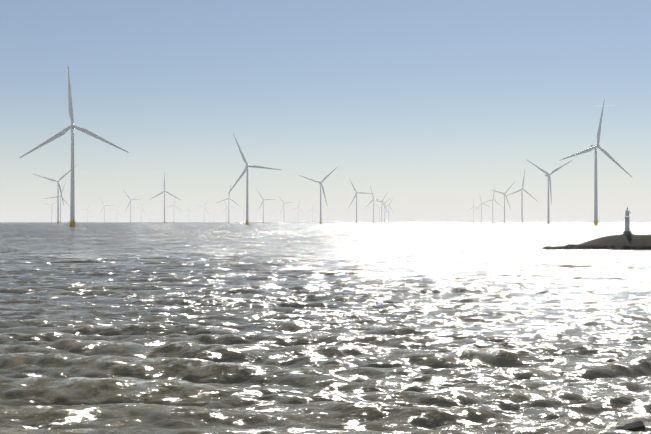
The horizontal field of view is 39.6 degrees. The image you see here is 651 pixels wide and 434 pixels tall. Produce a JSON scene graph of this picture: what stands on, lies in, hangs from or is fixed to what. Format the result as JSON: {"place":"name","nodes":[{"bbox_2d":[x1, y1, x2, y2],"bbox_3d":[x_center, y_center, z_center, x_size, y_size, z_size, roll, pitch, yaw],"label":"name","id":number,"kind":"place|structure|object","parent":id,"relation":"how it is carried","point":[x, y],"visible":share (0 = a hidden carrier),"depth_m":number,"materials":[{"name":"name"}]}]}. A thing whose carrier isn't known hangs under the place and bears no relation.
{"place":"outdoors","nodes":[
{"label":"outdoors","id":0,"kind":"place"},
{"bbox_2d":[0,222,650,433],"bbox_3d":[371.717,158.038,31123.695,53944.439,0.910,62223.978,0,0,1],"label":"sea water","id":1,"kind":"structure","parent":0,"point":[311,328],"depth_m":46.00,"materials":[{"name":"grey liquid"}]},
{"bbox_2d":[34,165,76,223],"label":"wind turbine","id":2,"kind":"object","parent":1,"relation":"in","point":[59,186],"visible":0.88,"depth_m":2152.00,"materials":[{"name":"grey metal"}]},
{"bbox_2d":[45,182,69,222],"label":"wind turbine","id":3,"kind":"object","parent":1,"relation":"in","point":[60,202],"visible":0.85,"depth_m":3392.95,"materials":[{"name":"grey metal"}]},
{"bbox_2d":[19,65,128,226],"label":"wind turbine","id":4,"kind":"object","parent":1,"relation":"in","point":[72,127],"visible":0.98,"depth_m":897.38,"materials":[{"name":"grey metal"}]},
{"bbox_2d":[100,198,114,221],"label":"wind turbine","id":5,"kind":"object","parent":1,"relation":"in","point":[104,209],"visible":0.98,"depth_m":5377.28,"materials":[{"name":"grey metal"}]},
{"bbox_2d":[124,191,138,222],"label":"wind turbine","id":6,"kind":"object","parent":1,"relation":"in","point":[130,205],"visible":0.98,"depth_m":3995.20,"materials":[{"name":"grey metal"}]},
{"bbox_2d":[149,172,179,222],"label":"wind turbine","id":7,"kind":"object","parent":1,"relation":"in","point":[164,191],"visible":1,"depth_m":2829.91,"materials":[{"name":"grey metal"}]},
{"bbox_2d":[217,185,237,222],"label":"wind turbine","id":8,"kind":"object","parent":1,"relation":"in","point":[228,204],"visible":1,"depth_m":3657.58,"materials":[{"name":"grey metal"}]},
{"bbox_2d":[228,134,280,224],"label":"wind turbine","id":9,"kind":"object","parent":1,"relation":"in","point":[239,178],"visible":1,"depth_m":1552.28,"materials":[{"name":"grey metal"}]},
{"bbox_2d":[256,188,276,222],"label":"wind turbine","id":10,"kind":"object","parent":1,"relation":"in","point":[263,204],"visible":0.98,"depth_m":3982.43,"materials":[{"name":"grey metal"}]},
{"bbox_2d":[299,167,336,223],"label":"wind turbine","id":11,"kind":"object","parent":1,"relation":"in","point":[320,183],"visible":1,"depth_m":2214.39,"materials":[{"name":"grey metal"}]},
{"bbox_2d":[349,178,373,222],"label":"wind turbine","id":12,"kind":"object","parent":1,"relation":"in","point":[356,198],"visible":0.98,"depth_m":3008.17,"materials":[{"name":"grey metal"}]},
{"bbox_2d":[366,186,384,222],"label":"wind turbine","id":13,"kind":"object","parent":1,"relation":"in","point":[373,204],"visible":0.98,"depth_m":3777.73,"materials":[{"name":"grey metal"}]},
{"bbox_2d":[371,191,388,222],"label":"wind turbine","id":14,"kind":"object","parent":1,"relation":"in","point":[381,207],"visible":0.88,"depth_m":4302.39,"materials":[{"name":"grey metal"}]},
{"bbox_2d":[386,196,393,221],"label":"wind turbine","id":15,"kind":"object","parent":1,"relation":"in","point":[388,209],"visible":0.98,"depth_m":5250.44,"materials":[{"name":"grey metal"}]},
{"bbox_2d":[477,193,488,221],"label":"wind turbine","id":16,"kind":"object","parent":1,"relation":"in","point":[481,203],"visible":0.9,"depth_m":4754.01,"materials":[{"name":"grey metal"}]},
{"bbox_2d":[484,186,502,222],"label":"wind turbine","id":17,"kind":"object","parent":1,"relation":"in","point":[492,205],"visible":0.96,"depth_m":3861.73,"materials":[{"name":"grey metal"}]},
{"bbox_2d":[489,182,514,222],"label":"wind turbine","id":18,"kind":"object","parent":1,"relation":"in","point":[504,194],"visible":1,"depth_m":3087.35,"materials":[{"name":"grey metal"}]},
{"bbox_2d":[507,171,536,222],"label":"wind turbine","id":19,"kind":"object","parent":1,"relation":"in","point":[521,189],"visible":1,"depth_m":2638.11,"materials":[{"name":"grey metal"}]},
{"bbox_2d":[526,159,571,223],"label":"wind turbine","id":20,"kind":"object","parent":1,"relation":"in","point":[548,209],"visible":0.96,"depth_m":1834.94,"materials":[{"name":"grey metal"}]},
{"bbox_2d":[559,99,631,225],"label":"wind turbine","id":21,"kind":"object","parent":1,"relation":"in","point":[591,148],"visible":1,"depth_m":1139.77,"materials":[{"name":"grey metal"}]},
{"bbox_2d":[586,421,650,433],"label":"rocks","id":22,"kind":"object","parent":1,"relation":"in","point":[636,426],"visible":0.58,"depth_m":23.66,"materials":[{"name":"grey stone"}]},
{"bbox_2d":[0,0,650,221],"label":"sky","id":23,"kind":"structure","parent":0,"point":[435,105],"materials":[{"name":"blue"}]},
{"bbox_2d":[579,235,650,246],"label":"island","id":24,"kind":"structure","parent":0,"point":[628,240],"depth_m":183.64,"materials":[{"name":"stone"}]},
{"bbox_2d":[542,244,650,249],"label":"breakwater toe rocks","id":25,"kind":"object","parent":24,"relation":"on","point":[573,246],"visible":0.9,"depth_m":179.40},
{"bbox_2d":[620,207,634,234],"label":"lighthouse","id":26,"kind":"object","parent":24,"relation":"on","point":[627,231],"visible":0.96,"depth_m":188.89,"materials":[{"name":"concrete"}]}
]}

